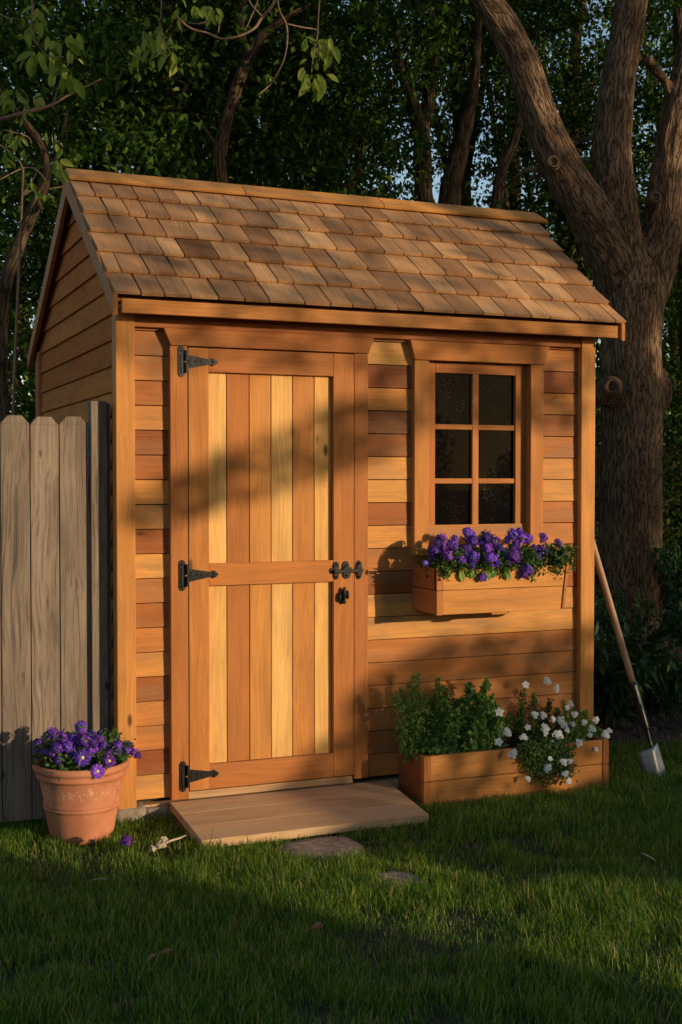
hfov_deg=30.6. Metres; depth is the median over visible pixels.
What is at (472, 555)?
violet bedding plant
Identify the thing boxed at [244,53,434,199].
woodland tree
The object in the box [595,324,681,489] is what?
woodland tree
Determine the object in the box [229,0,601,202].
woodland tree
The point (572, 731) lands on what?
white flowered plant
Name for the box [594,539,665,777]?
shovel
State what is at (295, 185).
woodland tree
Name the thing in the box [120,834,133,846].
fallen flower
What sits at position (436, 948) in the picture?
lawn
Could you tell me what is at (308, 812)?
entry ramp
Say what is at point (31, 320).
woodland tree
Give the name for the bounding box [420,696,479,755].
bushy herb
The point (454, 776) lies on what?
planter box
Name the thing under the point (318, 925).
dry leaf
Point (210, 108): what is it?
woodland tree
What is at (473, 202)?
distant woods
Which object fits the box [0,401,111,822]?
picket fence
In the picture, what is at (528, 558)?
violet bedding plant
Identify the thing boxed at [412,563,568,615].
window box
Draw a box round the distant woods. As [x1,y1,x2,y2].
[1,0,671,444]
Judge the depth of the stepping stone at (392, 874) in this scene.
4.30 m
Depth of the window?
5.59 m
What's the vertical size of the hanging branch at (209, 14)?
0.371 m
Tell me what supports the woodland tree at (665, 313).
on the lawn at (436, 948)
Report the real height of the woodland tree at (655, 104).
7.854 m
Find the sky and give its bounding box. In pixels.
[0,0,671,412]
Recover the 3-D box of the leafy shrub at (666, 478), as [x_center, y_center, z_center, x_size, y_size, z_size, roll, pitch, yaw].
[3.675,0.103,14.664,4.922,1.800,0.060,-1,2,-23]
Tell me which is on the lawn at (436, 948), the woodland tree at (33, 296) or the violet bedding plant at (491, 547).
the woodland tree at (33, 296)
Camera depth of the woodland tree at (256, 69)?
13.23 m
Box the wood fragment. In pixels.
[150,835,185,851]
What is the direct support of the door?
in the garden shed
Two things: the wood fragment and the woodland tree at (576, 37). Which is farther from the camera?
the woodland tree at (576, 37)
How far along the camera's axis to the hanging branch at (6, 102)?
3.76 m
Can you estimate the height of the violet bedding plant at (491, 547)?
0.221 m
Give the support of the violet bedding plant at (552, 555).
in the window box at (547, 591)
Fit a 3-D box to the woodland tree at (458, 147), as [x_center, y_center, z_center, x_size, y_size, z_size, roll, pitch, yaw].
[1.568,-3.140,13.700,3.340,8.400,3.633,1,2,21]
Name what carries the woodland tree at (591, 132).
on the lawn at (436, 948)
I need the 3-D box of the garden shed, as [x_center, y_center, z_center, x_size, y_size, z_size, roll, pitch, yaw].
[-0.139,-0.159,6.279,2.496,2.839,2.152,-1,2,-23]
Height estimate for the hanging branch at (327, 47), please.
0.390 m
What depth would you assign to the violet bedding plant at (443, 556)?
5.28 m
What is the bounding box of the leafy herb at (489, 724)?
[462,677,514,750]
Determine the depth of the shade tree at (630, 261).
9.23 m
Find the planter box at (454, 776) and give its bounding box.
[399,734,608,810]
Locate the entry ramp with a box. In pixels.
[170,780,428,848]
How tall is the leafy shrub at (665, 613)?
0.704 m
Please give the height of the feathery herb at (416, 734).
0.410 m
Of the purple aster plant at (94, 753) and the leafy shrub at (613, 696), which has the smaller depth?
the purple aster plant at (94, 753)
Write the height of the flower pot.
0.298 m
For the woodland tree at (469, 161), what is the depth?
15.53 m
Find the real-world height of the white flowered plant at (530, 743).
0.482 m
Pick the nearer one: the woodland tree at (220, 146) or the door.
the door
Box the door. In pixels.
[178,346,363,791]
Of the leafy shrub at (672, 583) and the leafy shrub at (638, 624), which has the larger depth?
the leafy shrub at (672, 583)
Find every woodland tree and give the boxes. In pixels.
[0,0,284,299]
[0,0,293,693]
[0,0,396,412]
[0,0,521,201]
[0,50,272,474]
[0,62,273,451]
[15,0,402,192]
[92,0,448,200]
[110,0,416,200]
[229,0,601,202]
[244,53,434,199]
[252,2,447,198]
[259,134,398,195]
[332,0,580,205]
[341,0,608,216]
[389,0,674,276]
[432,44,653,352]
[463,0,596,210]
[471,0,675,369]
[494,0,681,558]
[544,0,680,171]
[545,62,681,446]
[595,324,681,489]
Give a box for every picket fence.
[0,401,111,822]
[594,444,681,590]
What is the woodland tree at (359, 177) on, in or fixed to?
on the lawn at (436, 948)
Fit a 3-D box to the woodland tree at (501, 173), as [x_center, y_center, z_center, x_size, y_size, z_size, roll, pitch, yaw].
[2.279,-1.940,13.683,2.939,5.999,4.270,1,2,20]
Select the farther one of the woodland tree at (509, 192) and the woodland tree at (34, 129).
the woodland tree at (509, 192)
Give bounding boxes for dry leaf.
[147,948,172,960]
[312,922,322,930]
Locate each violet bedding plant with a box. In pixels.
[416,533,471,581]
[453,527,499,581]
[475,529,521,580]
[503,527,545,582]
[529,532,579,579]
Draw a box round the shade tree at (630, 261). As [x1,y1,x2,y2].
[374,0,681,665]
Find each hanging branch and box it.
[0,0,84,99]
[0,79,100,170]
[0,129,74,208]
[128,0,182,76]
[171,0,318,94]
[298,0,340,101]
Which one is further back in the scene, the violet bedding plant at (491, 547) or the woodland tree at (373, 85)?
the woodland tree at (373, 85)
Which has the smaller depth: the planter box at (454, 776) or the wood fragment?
the wood fragment
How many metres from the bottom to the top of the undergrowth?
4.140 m
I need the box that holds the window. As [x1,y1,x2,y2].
[419,362,537,550]
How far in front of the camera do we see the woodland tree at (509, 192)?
18.11 m
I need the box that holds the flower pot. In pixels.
[32,757,129,845]
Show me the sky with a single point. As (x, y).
(437, 178)
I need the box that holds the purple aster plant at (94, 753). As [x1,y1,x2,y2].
[32,720,140,782]
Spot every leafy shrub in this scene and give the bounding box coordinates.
[593,621,671,728]
[594,576,681,665]
[613,634,681,714]
[643,535,681,638]
[652,610,681,650]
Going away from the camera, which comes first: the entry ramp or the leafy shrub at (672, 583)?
the entry ramp
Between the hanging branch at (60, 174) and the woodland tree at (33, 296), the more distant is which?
the woodland tree at (33, 296)
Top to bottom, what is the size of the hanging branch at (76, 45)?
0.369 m
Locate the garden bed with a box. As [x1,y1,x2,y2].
[594,600,681,750]
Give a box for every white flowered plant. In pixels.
[494,676,563,791]
[541,699,612,784]
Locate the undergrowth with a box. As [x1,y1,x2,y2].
[2,172,681,632]
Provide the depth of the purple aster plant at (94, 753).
4.72 m
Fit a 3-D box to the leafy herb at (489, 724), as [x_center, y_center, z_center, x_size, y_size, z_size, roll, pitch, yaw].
[0.646,0.919,5.455,0.290,0.399,0.177,-1,2,-23]
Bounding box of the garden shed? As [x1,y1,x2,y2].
[27,168,625,826]
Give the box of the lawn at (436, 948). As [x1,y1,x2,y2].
[0,582,681,1023]
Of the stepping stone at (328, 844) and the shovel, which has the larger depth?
the shovel
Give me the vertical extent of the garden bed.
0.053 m
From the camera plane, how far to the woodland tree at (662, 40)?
17.18 m
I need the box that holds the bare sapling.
[11,169,35,414]
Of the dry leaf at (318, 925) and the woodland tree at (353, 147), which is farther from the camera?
the woodland tree at (353, 147)
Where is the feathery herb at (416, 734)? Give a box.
[389,672,452,763]
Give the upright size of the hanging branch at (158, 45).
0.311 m
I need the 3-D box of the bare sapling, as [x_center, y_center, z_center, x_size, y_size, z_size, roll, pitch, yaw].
[-1.441,-0.164,5.660,0.131,2.775,0.018,-1,2,-23]
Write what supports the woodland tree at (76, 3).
on the lawn at (436, 948)
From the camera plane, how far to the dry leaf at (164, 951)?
3.49 m
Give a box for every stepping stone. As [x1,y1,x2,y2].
[280,836,363,860]
[373,870,421,889]
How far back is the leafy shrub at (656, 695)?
7.22 m

